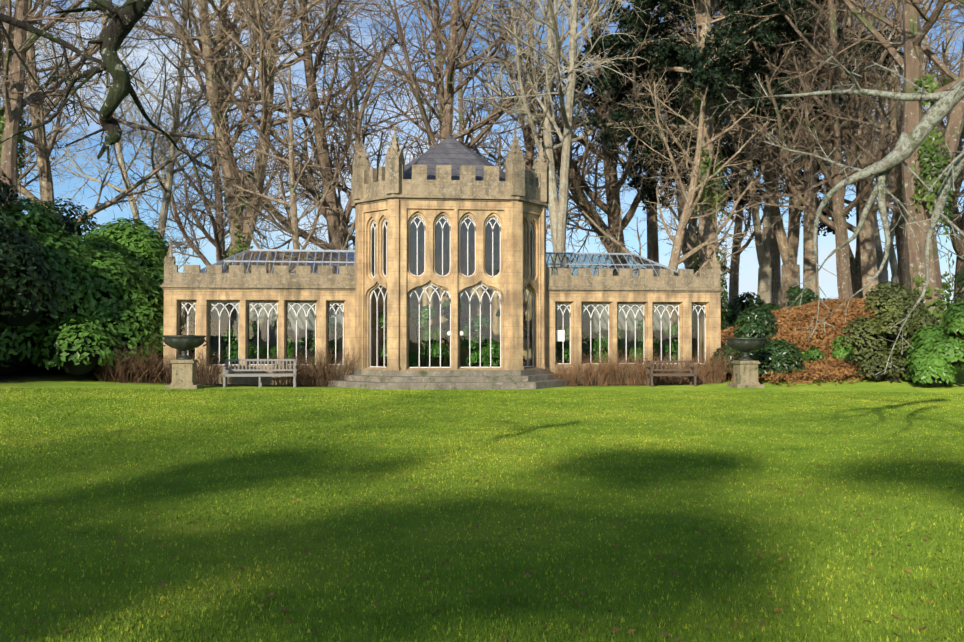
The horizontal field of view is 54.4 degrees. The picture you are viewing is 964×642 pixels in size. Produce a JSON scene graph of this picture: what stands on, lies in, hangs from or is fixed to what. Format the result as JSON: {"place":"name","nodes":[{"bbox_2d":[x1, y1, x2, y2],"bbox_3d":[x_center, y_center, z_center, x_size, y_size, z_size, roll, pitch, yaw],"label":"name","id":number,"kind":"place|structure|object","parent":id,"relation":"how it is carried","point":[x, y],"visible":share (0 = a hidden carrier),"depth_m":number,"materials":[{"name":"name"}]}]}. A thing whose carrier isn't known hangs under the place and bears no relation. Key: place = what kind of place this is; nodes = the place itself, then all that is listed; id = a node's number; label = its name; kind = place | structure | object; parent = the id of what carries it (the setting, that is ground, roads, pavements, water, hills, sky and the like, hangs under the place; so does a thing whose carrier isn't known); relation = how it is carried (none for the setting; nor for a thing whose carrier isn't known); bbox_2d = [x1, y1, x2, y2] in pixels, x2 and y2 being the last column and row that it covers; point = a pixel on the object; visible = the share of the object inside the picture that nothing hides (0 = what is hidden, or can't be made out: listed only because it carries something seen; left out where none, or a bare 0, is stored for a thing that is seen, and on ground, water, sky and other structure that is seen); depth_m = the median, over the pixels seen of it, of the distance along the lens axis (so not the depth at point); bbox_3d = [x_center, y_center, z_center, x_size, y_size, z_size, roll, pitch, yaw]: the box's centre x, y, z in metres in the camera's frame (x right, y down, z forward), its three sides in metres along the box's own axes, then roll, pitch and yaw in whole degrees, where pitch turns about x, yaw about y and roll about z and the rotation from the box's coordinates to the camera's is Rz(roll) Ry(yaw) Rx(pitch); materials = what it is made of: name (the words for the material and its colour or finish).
{"place":"outdoors","nodes":[
{"label":"outdoors","id":0,"kind":"place"},
{"bbox_2d":[0,13,144,125],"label":"tree branch","id":1,"kind":"object","parent":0,"point":[30,61],"depth_m":8.58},
{"bbox_2d":[65,0,152,163],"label":"mossy limb","id":2,"kind":"object","parent":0,"point":[113,35],"depth_m":7.95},
{"bbox_2d":[0,62,106,143],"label":"branch","id":3,"kind":"object","parent":2,"relation":"attached to","point":[100,68],"depth_m":8.23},
{"bbox_2d":[55,0,121,24],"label":"branch","id":4,"kind":"object","parent":2,"relation":"attached to","point":[93,6],"depth_m":7.83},
{"bbox_2d":[92,56,208,171],"bbox_3d":[-3.429,-2.079,9.436,0.691,0.779,2.724,0,-1,-3],"label":"tree branch","id":5,"kind":"object","parent":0,"point":[133,94],"depth_m":8.87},
{"bbox_2d":[0,322,963,641],"bbox_3d":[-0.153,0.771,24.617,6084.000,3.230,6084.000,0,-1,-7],"label":"lawn","id":6,"kind":"structure","parent":0,"point":[54,378],"depth_m":10.02,"materials":[{"name":"green plant"}]},
{"bbox_2d":[0,168,72,367],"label":"rhododendron shrub","id":7,"kind":"object","parent":6,"relation":"on","point":[22,301],"visible":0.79,"depth_m":28.90,"materials":[{"name":"green plant"}]},
{"bbox_2d":[0,0,102,203],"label":"bare tree","id":8,"kind":"object","parent":6,"relation":"on","point":[29,169],"visible":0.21,"depth_m":66.34,"materials":[{"name":"brown plant"}]},
{"bbox_2d":[41,197,99,240],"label":"rhododendron shrub","id":9,"kind":"object","parent":6,"relation":"on","point":[72,226],"visible":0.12,"depth_m":41.93,"materials":[{"name":"green plant"}]},
{"bbox_2d":[0,0,153,209],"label":"bare tree","id":10,"kind":"object","parent":6,"relation":"on","point":[16,101],"visible":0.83,"depth_m":38.78,"materials":[{"name":"brown plant"}]},
{"bbox_2d":[0,98,25,200],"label":"trunk ivy","id":11,"kind":"object","parent":10,"relation":"attached to","point":[21,149],"visible":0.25,"depth_m":39.31,"materials":[{"name":"green plant"}]},
{"bbox_2d":[0,0,182,229],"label":"bare tree","id":12,"kind":"object","parent":6,"relation":"on","point":[43,150],"visible":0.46,"depth_m":45.74,"materials":[{"name":"brown plant"}]},
{"bbox_2d":[0,196,215,375],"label":"rhododendron shrub","id":13,"kind":"object","parent":6,"relation":"on","point":[126,305],"visible":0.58,"depth_m":31.04,"materials":[{"name":"green plant"}]},
{"bbox_2d":[69,218,169,372],"bbox_3d":[-14.604,-1.067,37.158,6.552,6.442,7.849,0,-1,-7],"label":"rhododendron shrub","id":14,"kind":"object","parent":6,"relation":"on","point":[140,245],"visible":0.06,"depth_m":37.26,"materials":[{"name":"green plant"}]},
{"bbox_2d":[14,0,283,240],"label":"bare tree","id":15,"kind":"object","parent":6,"relation":"on","point":[166,188],"visible":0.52,"depth_m":56.15,"materials":[{"name":"brown plant"}]},
{"bbox_2d":[165,359,201,388],"bbox_3d":[-9.127,1.631,28.711,0.920,0.900,0.920,0,-1,-7],"label":"urn pedestal","id":16,"kind":"object","parent":6,"relation":"on","point":[183,374],"visible":0.92,"depth_m":28.41,"materials":[{"name":"stone"}]},
{"bbox_2d":[161,335,207,359],"bbox_3d":[-9.127,0.811,28.727,1.412,0.742,1.320,0,-1,-7],"label":"urn","id":17,"kind":"object","parent":16,"relation":"on","point":[183,344],"visible":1,"depth_m":28.35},
{"bbox_2d":[123,5,301,271],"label":"bare tree","id":18,"kind":"object","parent":6,"relation":"on","point":[220,234],"visible":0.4,"depth_m":91.87,"materials":[{"name":"brown plant"}]},
{"bbox_2d":[91,334,367,386],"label":"bare shrubs","id":19,"kind":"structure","parent":6,"relation":"on","point":[121,367],"depth_m":30.93,"materials":[{"name":"brown plant"}]},
{"bbox_2d":[48,0,417,256],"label":"bare tree","id":20,"kind":"object","parent":6,"relation":"on","point":[260,37],"visible":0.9,"depth_m":48.74,"materials":[{"name":"brown plant"}]},
{"bbox_2d":[223,170,252,259],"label":"trunk ivy","id":21,"kind":"object","parent":20,"relation":"attached to","point":[237,235],"visible":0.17,"depth_m":49.69,"materials":[{"name":"green plant"}]},
{"bbox_2d":[222,359,296,387],"bbox_3d":[-7.118,1.676,30.081,2.300,0.900,0.580,0,-1,-9],"label":"teak bench","id":22,"kind":"object","parent":6,"relation":"on","point":[225,375],"visible":0.98,"depth_m":30.21,"materials":[{"name":"grey wood"}]},
{"bbox_2d":[202,49,355,249],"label":"bare tree","id":23,"kind":"object","parent":6,"relation":"on","point":[292,215],"visible":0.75,"depth_m":43.83,"materials":[{"name":"brown plant"}]},
{"bbox_2d":[172,0,433,252],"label":"bare tree","id":24,"kind":"object","parent":6,"relation":"on","point":[322,157],"visible":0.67,"depth_m":48.20,"materials":[{"name":"brown plant"}]},
{"bbox_2d":[253,7,416,246],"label":"bare tree","id":25,"kind":"object","parent":6,"relation":"on","point":[372,112],"visible":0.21,"depth_m":61.74,"materials":[{"name":"brown plant"}]},
{"bbox_2d":[309,0,568,158],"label":"bare tree","id":26,"kind":"object","parent":6,"relation":"on","point":[453,44],"visible":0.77,"depth_m":47.06,"materials":[{"name":"brown plant"}]},
{"bbox_2d":[210,303,668,363],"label":"interior wall","id":27,"kind":"structure","parent":6,"relation":"on","point":[301,330],"depth_m":37.05,"materials":[{"name":"white paint"}]},
{"bbox_2d":[163,199,720,384],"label":"camellia house walls","id":28,"kind":"structure","parent":6,"relation":"on","point":[399,282],"depth_m":31.86,"materials":[{"name":"beige stone"}]},
{"bbox_2d":[200,249,677,275],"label":"wing roof frames","id":29,"kind":"structure","parent":28,"relation":"attached to","point":[656,264],"depth_m":34.85,"materials":[{"name":"grey metal"}]},
{"bbox_2d":[200,250,677,275],"bbox_3d":[-1.354,-1.951,35.206,18.700,1.280,4.600,0,-1,-7],"label":"wing roof glass","id":30,"kind":"object","parent":29,"relation":"in","point":[295,257],"visible":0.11,"depth_m":34.14,"materials":[{"name":"clear glass"}]},
{"bbox_2d":[161,126,723,292],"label":"battlements","id":31,"kind":"object","parent":28,"relation":"on","point":[521,184],"visible":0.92,"depth_m":31.80,"materials":[{"name":"beige stone"}]},
{"bbox_2d":[181,217,704,366],"bbox_3d":[-0.993,-1.030,32.022,18.460,5.250,1.710,0,-1,-7],"label":"window glass","id":32,"kind":"object","parent":28,"relation":"on","point":[443,317],"visible":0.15,"depth_m":31.94,"materials":[{"name":"clear glass"}]},
{"bbox_2d":[180,215,705,367],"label":"glazing bars","id":33,"kind":"object","parent":28,"relation":"on","point":[418,216],"visible":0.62,"depth_m":31.89,"materials":[{"name":"white paint"}]},
{"bbox_2d":[412,366,493,366],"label":"interior floor","id":34,"kind":"structure","parent":28,"relation":"in","point":[444,366],"depth_m":35.01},
{"bbox_2d":[184,313,217,363],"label":"camellia plant","id":35,"kind":"object","parent":34,"relation":"on","point":[192,321],"depth_m":33.38,"materials":[{"name":"green plant"}]},
{"bbox_2d":[218,320,262,363],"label":"camellia plant","id":36,"kind":"object","parent":34,"relation":"on","point":[235,333],"depth_m":32.75,"materials":[{"name":"green plant"}]},
{"bbox_2d":[260,319,305,363],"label":"camellia plant","id":37,"kind":"object","parent":34,"relation":"on","point":[291,340],"depth_m":33.23,"materials":[{"name":"green plant"}]},
{"bbox_2d":[298,303,342,363],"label":"camellia plant","id":38,"kind":"object","parent":34,"relation":"on","point":[331,329],"depth_m":33.41,"materials":[{"name":"green plant"}]},
{"bbox_2d":[372,311,386,366],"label":"camellia plant","id":39,"kind":"object","parent":34,"relation":"on","point":[380,323],"depth_m":32.59,"materials":[{"name":"green plant"}]},
{"bbox_2d":[409,305,449,366],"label":"camellia plant","id":40,"kind":"object","parent":34,"relation":"on","point":[414,316],"depth_m":31.95,"materials":[{"name":"green plant"}]},
{"bbox_2d":[418,289,470,366],"bbox_3d":[-1.209,0.059,34.046,2.179,3.472,1.862,0,-1,-7],"label":"camellia plant","id":41,"kind":"object","parent":34,"relation":"on","point":[447,326],"depth_m":34.10,"materials":[{"name":"green plant"}]},
{"bbox_2d":[461,315,499,366],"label":"camellia plant","id":42,"kind":"object","parent":34,"relation":"on","point":[474,336],"depth_m":32.06,"materials":[{"name":"green plant"}]},
{"bbox_2d":[496,309,530,364],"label":"camellia plant","id":43,"kind":"object","parent":34,"relation":"on","point":[524,329],"depth_m":33.14,"materials":[{"name":"green plant"}]},
{"bbox_2d":[556,326,588,362],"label":"camellia plant","id":44,"kind":"object","parent":34,"relation":"on","point":[560,349],"depth_m":34.35,"materials":[{"name":"green plant"}]},
{"bbox_2d":[584,328,625,362],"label":"camellia plant","id":45,"kind":"object","parent":34,"relation":"on","point":[603,338],"depth_m":34.78,"materials":[{"name":"green plant"}]},
{"bbox_2d":[619,320,662,362],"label":"camellia plant","id":46,"kind":"object","parent":34,"relation":"on","point":[656,342],"depth_m":34.95,"materials":[{"name":"green plant"}]},
{"bbox_2d":[664,322,696,360],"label":"camellia plant","id":47,"kind":"object","parent":34,"relation":"on","point":[674,333],"depth_m":35.23,"materials":[{"name":"green plant"}]},
{"bbox_2d":[404,135,505,180],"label":"domed roof","id":48,"kind":"structure","parent":28,"relation":"on","point":[453,153],"depth_m":32.34,"materials":[{"name":"grey metal"}]},
{"bbox_2d":[447,330,564,340],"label":"door knobs and notice","id":49,"kind":"object","parent":28,"relation":"attached to","point":[559,335],"visible":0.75,"depth_m":33.25,"materials":[{"name":"white paint"}]},
{"bbox_2d":[328,368,573,388],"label":"stone steps","id":50,"kind":"structure","parent":6,"relation":"on","point":[472,379],"depth_m":30.43,"materials":[{"name":"stone"}]},
{"bbox_2d":[384,16,534,172],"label":"bare tree","id":51,"kind":"object","parent":6,"relation":"on","point":[461,91],"visible":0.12,"depth_m":86.63,"materials":[{"name":"brown plant"}]},
{"bbox_2d":[0,387,963,641],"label":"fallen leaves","id":52,"kind":"object","parent":6,"relation":"on","point":[583,593],"visible":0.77,"depth_m":8.37,"materials":[{"name":"brown plant"}]},
{"bbox_2d":[417,0,605,244],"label":"bare tree","id":53,"kind":"object","parent":6,"relation":"on","point":[529,154],"visible":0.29,"depth_m":52.92,"materials":[{"name":"brown plant"}]},
{"bbox_2d":[418,0,675,274],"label":"bare tree","id":54,"kind":"object","parent":6,"relation":"on","point":[558,207],"visible":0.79,"depth_m":44.78,"materials":[{"name":"beige plant"}]},
{"bbox_2d":[471,0,718,275],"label":"bare tree","id":55,"kind":"object","parent":6,"relation":"on","point":[612,186],"visible":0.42,"depth_m":51.26,"materials":[{"name":"brown plant"}]},
{"bbox_2d":[541,342,742,386],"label":"bare shrubs","id":56,"kind":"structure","parent":6,"relation":"on","point":[639,369],"depth_m":32.36,"materials":[{"name":"brown plant"}]},
{"bbox_2d":[572,0,740,262],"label":"conifer","id":57,"kind":"object","parent":6,"relation":"on","point":[652,244],"visible":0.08,"depth_m":60.87,"materials":[{"name":"green plant"}]},
{"bbox_2d":[646,361,696,386],"bbox_3d":[6.393,1.771,31.620,1.600,0.860,0.580,0,-1,-5],"label":"dark bench","id":58,"kind":"object","parent":6,"relation":"on","point":[651,374],"visible":0.98,"depth_m":31.79,"materials":[{"name":"brown wood"}]},
{"bbox_2d":[577,0,776,278],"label":"bare tree","id":59,"kind":"object","parent":6,"relation":"on","point":[678,239],"visible":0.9,"depth_m":41.70,"materials":[{"name":"brown plant"}]},
{"bbox_2d":[577,0,791,269],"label":"bare tree","id":60,"kind":"object","parent":6,"relation":"on","point":[689,261],"visible":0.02,"depth_m":74.15,"materials":[{"name":"brown plant"}]},
{"bbox_2d":[563,0,842,268],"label":"conifer","id":61,"kind":"object","parent":6,"relation":"on","point":[700,64],"visible":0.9,"depth_m":45.53,"materials":[{"name":"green plant"}]},
{"bbox_2d":[621,123,788,326],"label":"bare tree","id":62,"kind":"object","parent":6,"relation":"on","point":[734,283],"visible":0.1,"depth_m":72.17,"materials":[{"name":"brown plant"}]},
{"bbox_2d":[692,78,727,322],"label":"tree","id":63,"kind":"object","parent":62,"relation":"attached to","point":[724,293],"visible":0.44,"depth_m":45.39,"materials":[{"name":"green plant"}]},
{"bbox_2d":[582,0,900,305],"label":"bare tree","id":64,"kind":"object","parent":6,"relation":"on","point":[764,289],"visible":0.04,"depth_m":57.31,"materials":[{"name":"brown plant"}]},
{"bbox_2d":[721,292,765,329],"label":"shrub","id":65,"kind":"object","parent":6,"relation":"on","point":[733,311],"visible":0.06,"depth_m":56.83,"materials":[{"name":"green plant"}]},
{"bbox_2d":[727,360,764,387],"bbox_3d":[8.620,1.741,30.631,0.920,0.900,0.920,0,-1,-7],"label":"urn pedestal","id":66,"kind":"object","parent":6,"relation":"on","point":[745,374],"visible":0.96,"depth_m":30.33,"materials":[{"name":"stone"}]},
{"bbox_2d":[725,338,765,360],"bbox_3d":[8.620,0.920,30.648,1.412,0.742,1.320,0,-1,-7],"label":"urn","id":67,"kind":"object","parent":66,"relation":"on","point":[745,346],"visible":1,"depth_m":30.27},
{"bbox_2d":[709,307,805,377],"bbox_3d":[9.684,0.814,33.510,3.254,2.731,4.368,0,-1,-7],"label":"dark shrub","id":68,"kind":"object","parent":6,"relation":"on","point":[774,355],"visible":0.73,"depth_m":32.57,"materials":[{"name":"green plant"}]},
{"bbox_2d":[754,303,781,310],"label":"shrub","id":69,"kind":"object","parent":6,"relation":"on","point":[770,306],"visible":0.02,"depth_m":49.90,"materials":[{"name":"green plant"}]},
{"bbox_2d":[674,0,878,306],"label":"conifer","id":70,"kind":"object","parent":6,"relation":"on","point":[775,263],"visible":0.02,"depth_m":62.94,"materials":[{"name":"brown plant"}]},
{"bbox_2d":[663,0,903,308],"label":"bare tree","id":71,"kind":"object","parent":6,"relation":"on","point":[790,266],"visible":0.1,"depth_m":54.62,"materials":[{"name":"brown plant"}]},
{"bbox_2d":[785,286,820,308],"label":"shrub on bank","id":72,"kind":"object","parent":6,"relation":"on","point":[808,295],"visible":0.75,"depth_m":43.22,"materials":[{"name":"green plant"}]},
{"bbox_2d":[695,0,922,300],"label":"conifer","id":73,"kind":"object","parent":6,"relation":"on","point":[809,264],"visible":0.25,"depth_m":49.03,"materials":[{"name":"brown plant"}]},
{"bbox_2d":[802,336,859,364],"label":"shrub","id":74,"kind":"object","parent":6,"relation":"on","point":[839,352],"visible":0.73,"depth_m":33.64,"materials":[{"name":"green plant"}]},
{"bbox_2d":[712,0,960,298],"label":"bare tree","id":75,"kind":"object","parent":6,"relation":"on","point":[855,270],"visible":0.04,"depth_m":59.14,"materials":[{"name":"brown plant"}]},
{"bbox_2d":[711,0,963,298],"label":"bare tree","id":76,"kind":"object","parent":6,"relation":"on","point":[834,113],"visible":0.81,"depth_m":41.82,"materials":[{"name":"brown plant"}]},
{"bbox_2d":[711,0,963,298],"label":"bare tree","id":77,"kind":"object","parent":6,"relation":"on","point":[868,259],"visible":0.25,"depth_m":48.65,"materials":[{"name":"brown plant"}]},
{"bbox_2d":[721,298,962,386],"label":"dead bracken fronds","id":78,"kind":"object","parent":6,"relation":"on","point":[832,368],"visible":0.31,"depth_m":37.52,"materials":[{"name":"brown plant"}]},
{"bbox_2d":[775,0,963,334],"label":"bare tree","id":79,"kind":"object","parent":6,"relation":"on","point":[913,32],"visible":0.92,"depth_m":33.64,"materials":[{"name":"brown plant"}]},
{"bbox_2d":[909,74,954,329],"bbox_3d":[16.078,-3.928,33.559,1.547,9.721,1.565,0,-1,-7],"label":"trunk ivy","id":80,"kind":"object","parent":79,"relation":"attached to","point":[929,150],"visible":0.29,"depth_m":33.12,"materials":[{"name":"green plant"}]},
{"bbox_2d":[784,0,963,291],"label":"bare tree","id":81,"kind":"object","parent":6,"relation":"on","point":[883,276],"visible":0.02,"depth_m":71.44,"materials":[{"name":"brown plant"}]},
{"bbox_2d":[797,189,963,342],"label":"twigs","id":82,"kind":"object","parent":6,"relation":"on","point":[902,206],"visible":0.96,"depth_m":12.82,"materials":[{"name":"grey plant"}]},
{"bbox_2d":[855,171,890,293],"bbox_3d":[5.304,-1.258,12.786,0.530,1.804,0.151,0,-1,-7],"label":"tree branch","id":83,"kind":"object","parent":82,"relation":"attached to","point":[881,198],"visible":0.92,"depth_m":12.79,"materials":[{"name":"grey plant"}]},
{"bbox_2d":[839,281,938,382],"bbox_3d":[13.139,0.395,30.584,2.782,3.427,2.903,0,-1,-7],"label":"conifer shrub","id":84,"kind":"object","parent":6,"relation":"on","point":[892,309],"visible":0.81,"depth_m":30.10,"materials":[{"name":"green plant"}]},
{"bbox_2d":[816,0,963,301],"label":"bare tree","id":85,"kind":"object","parent":6,"relation":"on","point":[899,244],"visible":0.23,"depth_m":49.82,"materials":[{"name":"brown plant"}]},
{"bbox_2d":[842,0,963,291],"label":"bare tree","id":86,"kind":"object","parent":6,"relation":"on","point":[893,267],"depth_m":72.71,"materials":[{"name":"brown plant"}]},
{"bbox_2d":[855,0,963,303],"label":"bare tree","id":87,"kind":"object","parent":6,"relation":"on","point":[957,243],"visible":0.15,"depth_m":53.00,"materials":[{"name":"brown plant"}]},
{"bbox_2d":[875,143,963,374],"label":"twigs","id":88,"kind":"object","parent":6,"relation":"on","point":[943,216],"visible":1,"depth_m":12.50,"materials":[{"name":"grey plant"}]},
{"bbox_2d":[911,149,963,310],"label":"branch","id":89,"kind":"object","parent":88,"relation":"attached to","point":[946,187],"visible":0.96,"depth_m":12.64,"materials":[{"name":"grey plant"}]},
{"bbox_2d":[902,302,963,386],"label":"green shrub","id":90,"kind":"object","parent":6,"relation":"on","point":[935,352],"visible":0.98,"depth_m":28.20,"materials":[{"name":"green plant"}]},
{"bbox_2d":[950,264,963,305],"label":"dark shrub","id":91,"kind":"object","parent":6,"relation":"on","point":[960,285],"visible":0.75,"depth_m":41.77,"materials":[{"name":"green plant"}]},
{"bbox_2d":[0,0,963,307],"label":"sky","id":92,"kind":"structure","parent":0,"point":[748,272],"materials":[{"name":"blue"}]},
{"bbox_2d":[764,62,963,337],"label":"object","id":93,"kind":"object","parent":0,"point":[939,110],"depth_m":12.56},
{"bbox_2d":[782,161,935,312],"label":"twigs","id":94,"kind":"object","parent":93,"relation":"attached to","point":[914,173],"visible":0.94,"depth_m":12.72,"materials":[{"name":"grey plant"}]},
{"bbox_2d":[774,89,947,100],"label":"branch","id":95,"kind":"object","parent":93,"relation":"attached to","point":[936,96],"visible":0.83,"depth_m":12.87,"materials":[{"name":"grey plant"}]},
{"bbox_2d":[710,47,928,118],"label":"twigs","id":96,"kind":"object","parent":95,"relation":"attached to","point":[894,72],"visible":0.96,"depth_m":12.79,"materials":[{"name":"grey plant"}]},
{"bbox_2d":[819,132,908,269],"bbox_3d":[5.327,-1.654,13.161,0.139,1.798,1.437,1,-1,-37],"label":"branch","id":97,"kind":"object","parent":93,"relation":"attached to","point":[874,193],"visible":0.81,"depth_m":13.05,"materials":[{"name":"grey plant"}]}
]}

